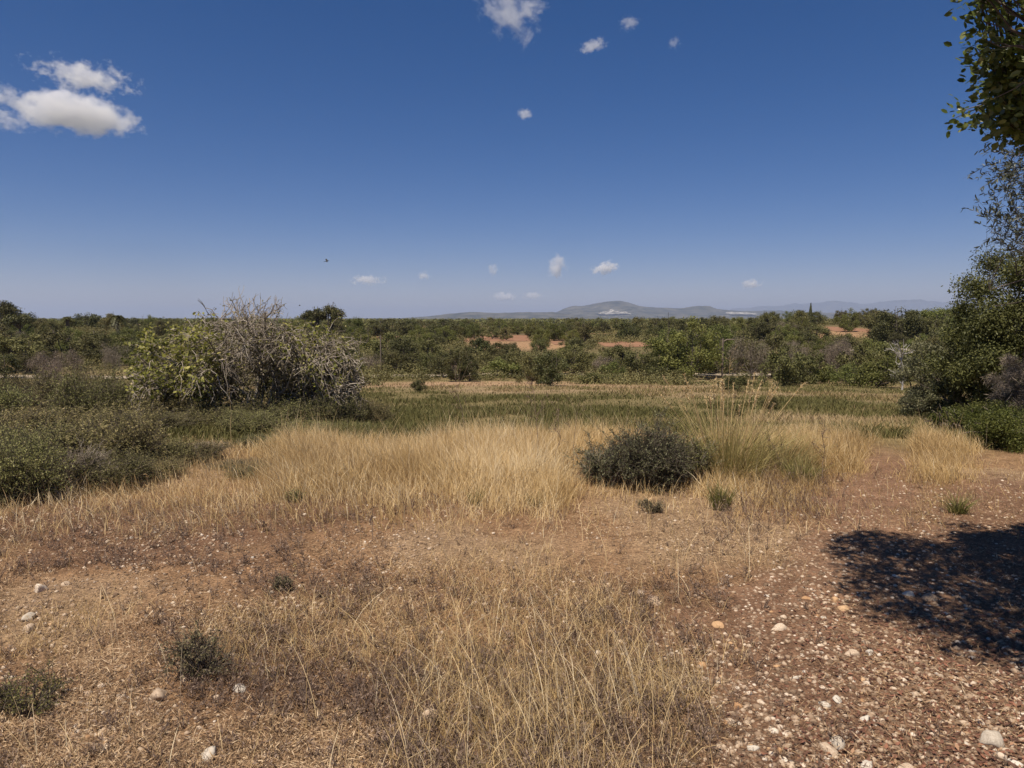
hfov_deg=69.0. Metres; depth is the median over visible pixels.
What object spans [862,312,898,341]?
evergreen tree
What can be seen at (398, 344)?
evergreen tree
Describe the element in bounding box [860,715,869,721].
stone
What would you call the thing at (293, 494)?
weed
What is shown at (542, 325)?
evergreen tree
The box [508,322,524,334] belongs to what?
almond tree
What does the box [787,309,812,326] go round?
olive tree
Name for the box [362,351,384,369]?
dry bush
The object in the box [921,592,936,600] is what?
stone
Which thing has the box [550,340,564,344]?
red field
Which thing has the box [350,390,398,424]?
shrub
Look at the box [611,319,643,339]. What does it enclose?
evergreen tree
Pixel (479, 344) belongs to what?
bush
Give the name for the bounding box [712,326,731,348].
olive tree
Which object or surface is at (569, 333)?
almond tree
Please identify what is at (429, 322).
evergreen tree
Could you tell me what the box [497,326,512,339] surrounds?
olive tree
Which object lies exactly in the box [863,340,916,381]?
bush
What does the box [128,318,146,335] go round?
olive tree
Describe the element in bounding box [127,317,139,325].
evergreen tree
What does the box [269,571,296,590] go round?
weed
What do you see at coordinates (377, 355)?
bush
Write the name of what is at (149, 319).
almond tree
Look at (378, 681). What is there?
dry weeds
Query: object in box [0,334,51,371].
olive tree
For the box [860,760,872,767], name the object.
stone
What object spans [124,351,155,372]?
almond tree
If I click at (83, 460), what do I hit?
shrub
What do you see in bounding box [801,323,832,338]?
olive tree
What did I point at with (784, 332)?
almond tree
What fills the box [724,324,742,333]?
almond tree
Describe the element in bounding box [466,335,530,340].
red field
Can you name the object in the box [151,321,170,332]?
olive tree
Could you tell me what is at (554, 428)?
dry stalk
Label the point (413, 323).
evergreen tree
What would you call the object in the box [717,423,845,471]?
grass clump
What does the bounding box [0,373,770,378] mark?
track
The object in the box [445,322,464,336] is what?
olive tree
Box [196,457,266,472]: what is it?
shrub
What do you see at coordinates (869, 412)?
meadow grass
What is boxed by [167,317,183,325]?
olive tree
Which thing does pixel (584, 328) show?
olive tree
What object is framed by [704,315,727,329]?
evergreen tree
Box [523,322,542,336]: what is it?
almond tree
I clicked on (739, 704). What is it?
stone
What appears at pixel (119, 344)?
olive tree
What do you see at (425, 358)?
bush
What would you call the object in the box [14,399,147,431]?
shrub
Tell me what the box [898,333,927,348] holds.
almond tree
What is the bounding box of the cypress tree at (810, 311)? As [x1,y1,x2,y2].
[808,303,812,319]
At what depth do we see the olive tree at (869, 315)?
181.15 m
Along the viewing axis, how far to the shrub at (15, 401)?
14.03 m
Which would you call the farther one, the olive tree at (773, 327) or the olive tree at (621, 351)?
the olive tree at (773, 327)
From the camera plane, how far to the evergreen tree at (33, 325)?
144.87 m
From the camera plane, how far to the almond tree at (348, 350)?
62.13 m
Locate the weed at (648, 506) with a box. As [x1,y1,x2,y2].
[634,496,664,513]
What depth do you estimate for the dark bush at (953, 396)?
15.38 m
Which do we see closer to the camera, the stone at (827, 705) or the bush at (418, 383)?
the stone at (827, 705)
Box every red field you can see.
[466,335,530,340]
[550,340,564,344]
[598,341,647,346]
[826,327,869,332]
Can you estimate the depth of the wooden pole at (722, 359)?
63.27 m
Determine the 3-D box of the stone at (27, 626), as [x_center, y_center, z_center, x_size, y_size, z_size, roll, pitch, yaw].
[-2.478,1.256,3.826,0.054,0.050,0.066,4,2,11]
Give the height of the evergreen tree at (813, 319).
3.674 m
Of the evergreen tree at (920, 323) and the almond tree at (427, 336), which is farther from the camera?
the evergreen tree at (920, 323)
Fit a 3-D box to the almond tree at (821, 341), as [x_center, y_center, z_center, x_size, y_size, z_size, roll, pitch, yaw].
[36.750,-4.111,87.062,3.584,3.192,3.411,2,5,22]
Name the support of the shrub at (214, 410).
on the ground at (630, 552)
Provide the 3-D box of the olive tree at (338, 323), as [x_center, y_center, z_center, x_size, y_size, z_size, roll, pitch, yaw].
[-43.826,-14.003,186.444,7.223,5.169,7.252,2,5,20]
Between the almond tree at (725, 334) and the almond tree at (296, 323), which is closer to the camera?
the almond tree at (725, 334)
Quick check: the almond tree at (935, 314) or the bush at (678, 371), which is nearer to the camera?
the bush at (678, 371)
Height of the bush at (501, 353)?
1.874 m
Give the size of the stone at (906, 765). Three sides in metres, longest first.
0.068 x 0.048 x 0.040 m
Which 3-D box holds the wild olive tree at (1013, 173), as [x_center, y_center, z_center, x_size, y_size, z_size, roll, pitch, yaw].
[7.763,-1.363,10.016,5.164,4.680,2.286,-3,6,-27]
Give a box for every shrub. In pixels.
[0,365,52,407]
[0,378,44,420]
[0,399,93,436]
[0,411,120,472]
[0,413,87,507]
[0,415,63,492]
[10,362,111,408]
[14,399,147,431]
[17,432,132,492]
[25,358,146,421]
[48,355,140,418]
[50,396,175,468]
[62,441,163,495]
[79,407,217,434]
[119,390,220,424]
[135,452,191,480]
[142,434,214,463]
[163,437,234,463]
[179,396,264,427]
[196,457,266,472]
[207,405,295,433]
[220,462,269,479]
[222,395,328,423]
[232,432,275,448]
[264,417,334,432]
[288,390,375,422]
[322,421,371,430]
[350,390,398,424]
[563,429,629,485]
[590,401,714,494]
[671,430,726,482]
[924,400,992,431]
[954,392,1021,421]
[958,398,1023,453]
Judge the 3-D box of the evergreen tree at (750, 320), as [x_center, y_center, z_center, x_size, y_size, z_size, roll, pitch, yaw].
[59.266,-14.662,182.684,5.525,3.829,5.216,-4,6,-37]
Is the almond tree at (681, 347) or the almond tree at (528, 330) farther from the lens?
the almond tree at (528, 330)
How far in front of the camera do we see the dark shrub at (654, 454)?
7.00 m
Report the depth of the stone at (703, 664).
3.42 m
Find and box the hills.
[408,312,727,318]
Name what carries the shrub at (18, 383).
on the ground at (630, 552)
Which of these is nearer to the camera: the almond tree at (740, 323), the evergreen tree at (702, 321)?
the almond tree at (740, 323)
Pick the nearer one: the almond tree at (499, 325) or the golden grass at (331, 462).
the golden grass at (331, 462)
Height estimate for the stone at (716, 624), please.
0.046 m
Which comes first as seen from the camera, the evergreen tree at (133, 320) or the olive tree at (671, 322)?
the olive tree at (671, 322)
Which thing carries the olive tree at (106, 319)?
on the ground at (630, 552)
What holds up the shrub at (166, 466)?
on the ground at (630, 552)
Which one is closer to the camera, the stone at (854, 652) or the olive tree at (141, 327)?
the stone at (854, 652)
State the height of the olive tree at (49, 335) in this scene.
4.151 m
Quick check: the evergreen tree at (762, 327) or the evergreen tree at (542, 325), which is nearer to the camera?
the evergreen tree at (762, 327)
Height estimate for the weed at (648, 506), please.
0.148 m
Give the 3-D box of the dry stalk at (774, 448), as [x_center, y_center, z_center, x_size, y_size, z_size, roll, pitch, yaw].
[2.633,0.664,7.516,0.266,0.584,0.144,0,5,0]
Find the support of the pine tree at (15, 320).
on the ground at (630, 552)
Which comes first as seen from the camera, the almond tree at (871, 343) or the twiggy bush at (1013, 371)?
the twiggy bush at (1013, 371)
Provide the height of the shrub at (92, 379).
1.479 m
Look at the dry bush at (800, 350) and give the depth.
58.62 m
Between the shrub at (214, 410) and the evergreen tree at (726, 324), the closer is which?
the shrub at (214, 410)
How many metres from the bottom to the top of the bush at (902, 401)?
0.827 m
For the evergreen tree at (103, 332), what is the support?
on the ground at (630, 552)
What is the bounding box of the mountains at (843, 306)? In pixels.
[730,299,1001,313]
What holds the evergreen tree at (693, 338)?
on the ground at (630, 552)
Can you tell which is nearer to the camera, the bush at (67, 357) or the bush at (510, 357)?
the bush at (510, 357)
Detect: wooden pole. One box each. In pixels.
[380,335,381,369]
[721,338,733,376]
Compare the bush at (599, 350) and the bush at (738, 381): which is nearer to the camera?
the bush at (738, 381)
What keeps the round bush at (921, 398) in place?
on the ground at (630, 552)
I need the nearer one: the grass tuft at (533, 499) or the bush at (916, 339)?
the grass tuft at (533, 499)
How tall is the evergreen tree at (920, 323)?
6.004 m
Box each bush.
[23,350,65,381]
[35,346,84,378]
[59,351,81,366]
[99,337,130,366]
[100,353,125,370]
[119,349,137,367]
[350,345,364,363]
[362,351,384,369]
[367,348,386,365]
[373,348,419,373]
[409,378,427,391]
[414,352,443,374]
[426,354,457,377]
[462,346,471,359]
[464,336,495,355]
[474,352,496,367]
[478,356,522,377]
[495,349,505,359]
[504,347,528,374]
[514,352,543,383]
[529,338,549,352]
[578,372,604,383]
[591,354,617,371]
[594,374,619,382]
[598,347,608,354]
[598,359,625,376]
[636,365,667,377]
[661,366,684,376]
[717,371,756,391]
[719,403,746,418]
[722,337,772,379]
[754,342,807,385]
[759,395,781,410]
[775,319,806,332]
[778,366,818,384]
[780,336,825,369]
[792,348,836,383]
[806,360,842,383]
[821,342,852,370]
[824,333,857,369]
[825,361,876,385]
[834,340,886,372]
[848,351,916,387]
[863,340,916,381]
[887,327,974,415]
[889,336,944,381]
[896,391,938,416]
[922,343,1023,413]
[982,352,1023,414]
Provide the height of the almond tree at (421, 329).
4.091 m
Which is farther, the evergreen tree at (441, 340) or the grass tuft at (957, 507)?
the evergreen tree at (441, 340)
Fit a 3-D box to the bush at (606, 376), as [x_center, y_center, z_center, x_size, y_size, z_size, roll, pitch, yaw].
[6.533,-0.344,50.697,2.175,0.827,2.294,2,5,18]
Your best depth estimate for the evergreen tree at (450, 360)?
56.74 m
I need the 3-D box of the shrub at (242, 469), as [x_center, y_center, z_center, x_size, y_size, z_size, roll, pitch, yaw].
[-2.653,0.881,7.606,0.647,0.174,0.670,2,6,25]
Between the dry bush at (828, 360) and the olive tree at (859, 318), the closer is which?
the dry bush at (828, 360)
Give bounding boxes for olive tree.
[0,323,15,338]
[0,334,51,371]
[14,350,41,372]
[25,328,97,363]
[33,317,46,329]
[34,321,58,333]
[37,320,62,338]
[48,319,64,330]
[63,330,129,360]
[77,335,106,360]
[98,313,127,329]
[103,335,138,351]
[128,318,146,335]
[130,334,177,353]
[131,323,150,334]
[139,330,164,340]
[150,317,167,325]
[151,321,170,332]
[153,320,168,335]
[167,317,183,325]
[325,318,350,332]
[366,319,392,337]
[369,330,411,354]
[374,318,390,330]
[386,317,398,331]
[407,352,423,369]
[410,337,443,359]
[436,348,460,357]
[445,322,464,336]
[458,351,477,365]
[481,342,515,357]
[483,325,501,338]
[484,317,500,332]
[496,353,514,366]
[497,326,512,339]
[508,318,522,327]
[557,341,600,372]
[571,321,597,342]
[591,317,603,325]
[601,343,640,371]
[625,316,653,331]
[644,320,666,336]
[649,316,668,325]
[665,318,678,327]
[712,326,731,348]
[718,330,753,341]
[724,328,760,370]
[744,332,794,377]
[755,321,792,338]
[756,312,776,330]
[764,311,782,321]
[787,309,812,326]
[787,321,803,336]
[788,343,808,358]
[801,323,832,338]
[812,310,825,325]
[831,332,861,348]
[833,310,851,319]
[848,312,862,324]
[856,309,870,324]
[863,308,876,318]
[863,310,877,319]
[867,311,900,323]
[913,317,954,338]
[924,334,948,351]
[961,128,1023,305]
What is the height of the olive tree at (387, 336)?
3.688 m
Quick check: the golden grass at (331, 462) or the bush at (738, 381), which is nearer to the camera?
the golden grass at (331, 462)
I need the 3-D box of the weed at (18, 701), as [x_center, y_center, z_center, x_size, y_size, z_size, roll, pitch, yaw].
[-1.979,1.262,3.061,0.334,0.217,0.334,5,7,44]
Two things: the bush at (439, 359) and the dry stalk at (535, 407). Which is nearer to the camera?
the dry stalk at (535, 407)
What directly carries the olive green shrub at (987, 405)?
on the ground at (630, 552)
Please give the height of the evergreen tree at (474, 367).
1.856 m
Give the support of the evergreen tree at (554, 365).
on the ground at (630, 552)
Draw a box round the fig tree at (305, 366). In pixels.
[106,286,381,422]
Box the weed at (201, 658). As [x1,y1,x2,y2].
[156,618,246,683]
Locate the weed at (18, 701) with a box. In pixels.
[0,656,77,718]
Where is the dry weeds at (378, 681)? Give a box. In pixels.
[0,457,1023,767]
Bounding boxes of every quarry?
[597,309,630,314]
[726,312,755,314]
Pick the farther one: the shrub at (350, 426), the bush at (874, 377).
the bush at (874, 377)
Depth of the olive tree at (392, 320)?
221.06 m
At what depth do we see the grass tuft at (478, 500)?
6.40 m
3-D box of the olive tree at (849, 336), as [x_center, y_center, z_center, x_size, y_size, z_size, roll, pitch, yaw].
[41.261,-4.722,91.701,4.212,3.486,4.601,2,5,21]
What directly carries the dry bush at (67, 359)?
on the ground at (630, 552)
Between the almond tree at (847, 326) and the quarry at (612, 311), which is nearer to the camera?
the almond tree at (847, 326)
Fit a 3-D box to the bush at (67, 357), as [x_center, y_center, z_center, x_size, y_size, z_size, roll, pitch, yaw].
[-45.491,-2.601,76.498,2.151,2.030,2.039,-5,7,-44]
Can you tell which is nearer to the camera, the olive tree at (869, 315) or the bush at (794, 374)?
the bush at (794, 374)
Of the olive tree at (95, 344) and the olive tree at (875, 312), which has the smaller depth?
the olive tree at (95, 344)
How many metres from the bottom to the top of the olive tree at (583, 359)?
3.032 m
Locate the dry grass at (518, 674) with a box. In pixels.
[0,456,1023,767]
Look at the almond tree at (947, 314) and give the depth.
144.79 m
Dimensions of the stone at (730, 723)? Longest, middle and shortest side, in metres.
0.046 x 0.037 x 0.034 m
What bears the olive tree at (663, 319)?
on the ground at (630, 552)
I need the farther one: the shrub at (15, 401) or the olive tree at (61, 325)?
the olive tree at (61, 325)
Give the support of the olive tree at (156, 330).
on the ground at (630, 552)
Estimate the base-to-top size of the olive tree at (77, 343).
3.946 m
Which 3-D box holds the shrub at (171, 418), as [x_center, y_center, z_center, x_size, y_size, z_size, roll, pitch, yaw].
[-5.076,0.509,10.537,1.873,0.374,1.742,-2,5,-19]
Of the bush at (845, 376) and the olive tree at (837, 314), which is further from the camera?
the olive tree at (837, 314)
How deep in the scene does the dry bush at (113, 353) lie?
78.46 m
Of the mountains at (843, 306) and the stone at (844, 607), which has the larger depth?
the mountains at (843, 306)
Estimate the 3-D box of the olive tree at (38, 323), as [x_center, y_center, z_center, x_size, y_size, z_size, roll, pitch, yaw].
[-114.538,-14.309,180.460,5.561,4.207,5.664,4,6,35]
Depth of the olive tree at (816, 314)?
184.34 m
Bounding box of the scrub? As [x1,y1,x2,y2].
[1,315,1019,385]
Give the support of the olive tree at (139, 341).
on the ground at (630, 552)
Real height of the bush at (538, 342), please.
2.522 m
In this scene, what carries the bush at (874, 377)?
on the ground at (630, 552)
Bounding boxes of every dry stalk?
[222,390,231,441]
[369,508,373,540]
[436,362,476,447]
[524,373,545,459]
[546,393,566,461]
[565,397,586,473]
[758,422,784,474]
[812,415,828,481]
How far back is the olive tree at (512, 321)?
255.83 m
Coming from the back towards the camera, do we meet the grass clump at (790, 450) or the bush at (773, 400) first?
the bush at (773, 400)
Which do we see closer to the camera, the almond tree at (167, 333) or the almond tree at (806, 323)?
the almond tree at (167, 333)
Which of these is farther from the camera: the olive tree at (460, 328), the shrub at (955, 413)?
the olive tree at (460, 328)
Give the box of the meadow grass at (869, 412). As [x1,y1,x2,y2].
[5,377,1023,450]
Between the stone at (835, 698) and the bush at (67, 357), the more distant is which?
the bush at (67, 357)
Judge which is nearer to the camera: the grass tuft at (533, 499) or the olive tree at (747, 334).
the grass tuft at (533, 499)
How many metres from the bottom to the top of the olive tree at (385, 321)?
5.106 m
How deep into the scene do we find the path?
4.17 m
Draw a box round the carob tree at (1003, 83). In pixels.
[941,0,1023,179]
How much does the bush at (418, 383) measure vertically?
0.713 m
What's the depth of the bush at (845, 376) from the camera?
46.03 m
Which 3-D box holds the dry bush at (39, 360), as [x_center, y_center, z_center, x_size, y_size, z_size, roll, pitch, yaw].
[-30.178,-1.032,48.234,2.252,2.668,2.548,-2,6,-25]
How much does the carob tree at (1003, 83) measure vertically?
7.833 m
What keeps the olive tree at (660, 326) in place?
on the ground at (630, 552)
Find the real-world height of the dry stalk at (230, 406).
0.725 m
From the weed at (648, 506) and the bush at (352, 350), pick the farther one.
the bush at (352, 350)
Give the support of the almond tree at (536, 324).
on the ground at (630, 552)
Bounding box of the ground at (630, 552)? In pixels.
[0,318,1023,767]
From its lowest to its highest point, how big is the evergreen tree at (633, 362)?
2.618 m
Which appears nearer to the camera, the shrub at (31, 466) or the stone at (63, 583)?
the stone at (63, 583)
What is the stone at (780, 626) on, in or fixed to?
on the path
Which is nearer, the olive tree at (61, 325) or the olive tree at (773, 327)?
the olive tree at (773, 327)
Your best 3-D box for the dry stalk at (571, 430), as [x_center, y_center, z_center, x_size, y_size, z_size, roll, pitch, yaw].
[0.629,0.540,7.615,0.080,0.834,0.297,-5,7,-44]
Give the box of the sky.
[0,0,1023,317]
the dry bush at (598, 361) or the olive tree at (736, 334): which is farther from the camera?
the olive tree at (736, 334)
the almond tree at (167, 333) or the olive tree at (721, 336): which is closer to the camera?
the olive tree at (721, 336)
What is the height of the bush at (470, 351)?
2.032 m
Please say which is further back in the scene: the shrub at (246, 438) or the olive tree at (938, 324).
the olive tree at (938, 324)
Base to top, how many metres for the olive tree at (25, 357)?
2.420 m
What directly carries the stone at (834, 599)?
on the ground at (630, 552)
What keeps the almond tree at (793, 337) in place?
on the ground at (630, 552)
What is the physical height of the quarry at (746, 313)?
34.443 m
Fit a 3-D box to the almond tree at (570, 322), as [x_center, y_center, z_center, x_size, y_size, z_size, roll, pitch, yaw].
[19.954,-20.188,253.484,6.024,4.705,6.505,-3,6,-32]
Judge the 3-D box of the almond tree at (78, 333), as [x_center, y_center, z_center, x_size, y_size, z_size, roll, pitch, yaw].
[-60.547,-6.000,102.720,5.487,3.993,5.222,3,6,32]
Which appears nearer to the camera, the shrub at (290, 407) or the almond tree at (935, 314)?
the shrub at (290, 407)
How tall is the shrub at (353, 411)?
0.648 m
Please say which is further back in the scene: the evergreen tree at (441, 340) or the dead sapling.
the evergreen tree at (441, 340)
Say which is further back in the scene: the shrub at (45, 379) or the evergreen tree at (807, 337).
the evergreen tree at (807, 337)
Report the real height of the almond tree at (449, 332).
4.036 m
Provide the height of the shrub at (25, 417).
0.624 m
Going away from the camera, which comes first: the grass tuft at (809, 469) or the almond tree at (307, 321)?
the grass tuft at (809, 469)
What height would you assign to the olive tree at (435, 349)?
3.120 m
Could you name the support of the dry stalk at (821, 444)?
on the ground at (630, 552)
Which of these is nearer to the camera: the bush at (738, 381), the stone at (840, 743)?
the stone at (840, 743)
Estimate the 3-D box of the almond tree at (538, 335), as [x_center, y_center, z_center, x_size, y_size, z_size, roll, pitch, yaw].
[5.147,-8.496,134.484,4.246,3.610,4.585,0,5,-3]
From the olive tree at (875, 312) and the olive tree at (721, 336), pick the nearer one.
the olive tree at (721, 336)
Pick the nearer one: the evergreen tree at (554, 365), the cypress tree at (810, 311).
the evergreen tree at (554, 365)
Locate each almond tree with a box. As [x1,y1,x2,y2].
[11,323,35,335]
[55,326,84,351]
[108,327,158,349]
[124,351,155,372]
[138,314,154,326]
[155,332,179,344]
[204,318,222,331]
[292,317,307,330]
[299,318,323,333]
[332,347,365,373]
[342,317,371,338]
[343,328,375,350]
[407,324,433,343]
[416,333,437,352]
[430,325,459,344]
[459,319,476,337]
[466,321,484,338]
[489,318,507,333]
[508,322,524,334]
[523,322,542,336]
[527,321,541,333]
[529,327,550,345]
[542,317,567,340]
[561,329,581,343]
[566,319,577,326]
[575,318,597,333]
[610,318,620,324]
[639,326,691,372]
[644,312,723,377]
[661,316,677,324]
[688,321,738,373]
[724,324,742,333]
[730,316,747,330]
[769,323,796,344]
[776,333,810,350]
[779,311,792,323]
[783,330,805,345]
[791,317,812,332]
[811,336,840,351]
[833,308,860,331]
[852,339,888,362]
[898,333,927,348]
[902,306,957,328]
[925,305,974,322]
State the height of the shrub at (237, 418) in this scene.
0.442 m
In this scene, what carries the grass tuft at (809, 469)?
on the ground at (630, 552)
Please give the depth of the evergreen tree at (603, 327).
218.63 m
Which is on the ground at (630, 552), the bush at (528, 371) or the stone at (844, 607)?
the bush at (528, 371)
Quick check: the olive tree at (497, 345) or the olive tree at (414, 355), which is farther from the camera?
the olive tree at (497, 345)
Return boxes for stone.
[21,612,35,620]
[23,623,34,633]
[34,584,48,592]
[61,581,69,585]
[149,688,168,700]
[201,746,216,762]
[232,683,245,692]
[421,708,440,725]
[646,596,659,605]
[699,662,707,668]
[711,621,724,627]
[725,718,734,725]
[734,701,742,707]
[747,745,759,750]
[771,623,786,630]
[818,701,830,706]
[818,742,840,758]
[829,736,844,749]
[830,596,838,601]
[832,695,841,703]
[837,605,849,610]
[845,649,859,655]
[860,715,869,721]
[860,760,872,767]
[894,762,914,767]
[902,591,914,596]
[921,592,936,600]
[980,730,1004,747]
[1008,758,1022,766]
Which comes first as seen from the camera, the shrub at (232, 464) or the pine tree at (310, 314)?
the shrub at (232, 464)
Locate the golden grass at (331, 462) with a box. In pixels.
[0,394,1023,538]
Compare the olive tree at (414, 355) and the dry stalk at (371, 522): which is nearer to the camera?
the dry stalk at (371, 522)
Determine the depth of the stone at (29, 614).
3.96 m
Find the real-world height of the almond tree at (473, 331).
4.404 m
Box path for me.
[625,428,1023,767]
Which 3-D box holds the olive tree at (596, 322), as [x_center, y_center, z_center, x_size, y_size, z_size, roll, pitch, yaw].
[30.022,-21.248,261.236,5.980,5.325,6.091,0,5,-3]
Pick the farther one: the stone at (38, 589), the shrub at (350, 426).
the shrub at (350, 426)
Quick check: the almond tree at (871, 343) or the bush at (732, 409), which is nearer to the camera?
the bush at (732, 409)
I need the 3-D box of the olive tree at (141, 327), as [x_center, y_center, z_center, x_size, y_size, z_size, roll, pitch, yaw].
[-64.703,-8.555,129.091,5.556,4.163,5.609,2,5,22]
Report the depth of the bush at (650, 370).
59.66 m
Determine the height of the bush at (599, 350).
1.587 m
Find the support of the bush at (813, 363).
on the ground at (630, 552)
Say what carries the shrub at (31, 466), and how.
on the ground at (630, 552)
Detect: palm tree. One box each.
[58,316,77,346]
[105,315,129,341]
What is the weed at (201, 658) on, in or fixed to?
on the ground at (630, 552)
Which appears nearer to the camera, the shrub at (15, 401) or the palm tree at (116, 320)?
the shrub at (15, 401)
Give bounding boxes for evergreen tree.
[0,312,37,331]
[0,353,22,377]
[1,330,30,349]
[70,313,103,328]
[74,330,111,352]
[107,328,134,344]
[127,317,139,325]
[388,320,416,335]
[388,334,429,364]
[399,319,423,333]
[424,320,435,333]
[426,318,459,339]
[428,332,445,347]
[442,349,468,381]
[458,359,481,381]
[531,350,571,385]
[538,321,548,329]
[558,336,586,348]
[597,321,611,332]
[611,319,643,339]
[623,350,659,376]
[675,317,696,332]
[680,332,700,348]
[696,317,709,327]
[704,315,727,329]
[713,323,732,330]
[743,317,765,325]
[743,324,757,335]
[747,322,777,341]
[795,330,820,348]
[799,315,817,325]
[826,347,849,368]
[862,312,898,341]
[866,306,928,343]
[887,332,909,345]
[897,310,927,338]
[907,228,1023,404]
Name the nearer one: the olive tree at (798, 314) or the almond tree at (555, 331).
the almond tree at (555, 331)
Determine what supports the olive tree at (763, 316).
on the ground at (630, 552)
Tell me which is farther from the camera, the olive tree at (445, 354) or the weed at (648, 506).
the olive tree at (445, 354)
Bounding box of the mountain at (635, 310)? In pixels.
[556,301,953,317]
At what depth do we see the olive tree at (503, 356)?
69.72 m
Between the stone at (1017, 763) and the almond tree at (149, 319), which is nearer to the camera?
the stone at (1017, 763)
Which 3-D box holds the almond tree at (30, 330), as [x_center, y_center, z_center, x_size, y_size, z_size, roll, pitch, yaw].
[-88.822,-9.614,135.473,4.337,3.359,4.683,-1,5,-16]
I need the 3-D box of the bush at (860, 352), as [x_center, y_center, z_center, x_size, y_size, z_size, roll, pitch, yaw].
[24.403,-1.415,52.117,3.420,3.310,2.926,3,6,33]
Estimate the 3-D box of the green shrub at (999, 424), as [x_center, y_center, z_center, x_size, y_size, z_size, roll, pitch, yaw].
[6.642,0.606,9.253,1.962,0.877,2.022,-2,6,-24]
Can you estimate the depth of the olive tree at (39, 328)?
142.16 m
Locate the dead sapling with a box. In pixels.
[886,339,913,389]
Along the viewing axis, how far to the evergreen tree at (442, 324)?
148.47 m
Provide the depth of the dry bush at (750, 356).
60.63 m
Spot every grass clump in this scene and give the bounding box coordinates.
[634,372,845,481]
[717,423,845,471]
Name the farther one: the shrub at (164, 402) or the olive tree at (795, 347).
the olive tree at (795, 347)
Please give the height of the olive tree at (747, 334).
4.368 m
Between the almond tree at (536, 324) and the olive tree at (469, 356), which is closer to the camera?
the olive tree at (469, 356)
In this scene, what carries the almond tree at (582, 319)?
on the ground at (630, 552)
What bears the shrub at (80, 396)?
on the ground at (630, 552)
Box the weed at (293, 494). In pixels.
[285,488,305,502]
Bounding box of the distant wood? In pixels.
[41,318,899,326]
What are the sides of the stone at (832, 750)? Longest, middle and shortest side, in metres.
0.097 x 0.056 x 0.045 m
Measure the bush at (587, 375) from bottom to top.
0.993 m
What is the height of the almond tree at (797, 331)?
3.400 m
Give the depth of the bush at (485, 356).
73.46 m
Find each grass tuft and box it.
[465,488,484,505]
[518,491,543,506]
[698,479,744,510]
[770,452,838,483]
[934,489,988,514]
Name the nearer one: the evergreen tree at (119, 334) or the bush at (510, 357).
the bush at (510, 357)
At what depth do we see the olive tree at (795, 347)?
75.36 m
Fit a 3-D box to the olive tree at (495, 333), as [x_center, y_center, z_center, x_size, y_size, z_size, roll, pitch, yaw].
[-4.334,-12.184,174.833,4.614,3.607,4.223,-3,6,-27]
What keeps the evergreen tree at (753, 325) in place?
on the ground at (630, 552)
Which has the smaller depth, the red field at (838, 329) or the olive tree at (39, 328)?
the olive tree at (39, 328)
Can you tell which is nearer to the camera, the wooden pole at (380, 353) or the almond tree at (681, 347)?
the almond tree at (681, 347)
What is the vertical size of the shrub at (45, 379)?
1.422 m
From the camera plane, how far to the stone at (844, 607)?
4.07 m
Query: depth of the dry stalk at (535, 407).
7.49 m
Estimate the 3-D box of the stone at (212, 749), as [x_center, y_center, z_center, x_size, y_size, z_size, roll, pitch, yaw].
[-1.114,1.368,2.742,0.057,0.054,0.072,-3,6,-29]
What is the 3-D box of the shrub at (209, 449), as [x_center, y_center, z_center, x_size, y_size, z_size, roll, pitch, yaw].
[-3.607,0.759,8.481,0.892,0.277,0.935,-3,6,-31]
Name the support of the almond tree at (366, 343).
on the ground at (630, 552)
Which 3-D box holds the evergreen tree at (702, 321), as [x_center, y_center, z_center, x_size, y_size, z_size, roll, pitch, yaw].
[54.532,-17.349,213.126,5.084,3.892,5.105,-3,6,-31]
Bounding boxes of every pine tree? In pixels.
[0,299,21,334]
[0,311,35,333]
[298,307,327,334]
[314,302,346,335]
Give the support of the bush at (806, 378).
on the ground at (630, 552)
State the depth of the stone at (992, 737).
2.79 m
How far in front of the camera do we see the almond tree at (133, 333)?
95.38 m
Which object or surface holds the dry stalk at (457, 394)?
on the ground at (630, 552)
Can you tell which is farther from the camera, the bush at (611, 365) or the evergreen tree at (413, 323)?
the evergreen tree at (413, 323)
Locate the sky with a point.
(158, 157)
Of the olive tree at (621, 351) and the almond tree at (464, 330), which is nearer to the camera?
the olive tree at (621, 351)
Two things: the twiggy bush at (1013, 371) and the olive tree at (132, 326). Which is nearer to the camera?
the twiggy bush at (1013, 371)
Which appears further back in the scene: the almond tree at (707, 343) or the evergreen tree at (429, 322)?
the evergreen tree at (429, 322)
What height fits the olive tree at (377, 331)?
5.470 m
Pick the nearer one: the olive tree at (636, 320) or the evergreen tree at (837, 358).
the evergreen tree at (837, 358)
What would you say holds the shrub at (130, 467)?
on the ground at (630, 552)
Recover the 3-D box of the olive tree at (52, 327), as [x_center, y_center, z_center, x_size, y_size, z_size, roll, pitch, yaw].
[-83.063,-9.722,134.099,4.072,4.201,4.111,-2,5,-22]
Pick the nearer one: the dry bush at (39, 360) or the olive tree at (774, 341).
the dry bush at (39, 360)
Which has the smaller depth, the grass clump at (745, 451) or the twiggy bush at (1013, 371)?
the grass clump at (745, 451)
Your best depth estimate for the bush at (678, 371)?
61.18 m

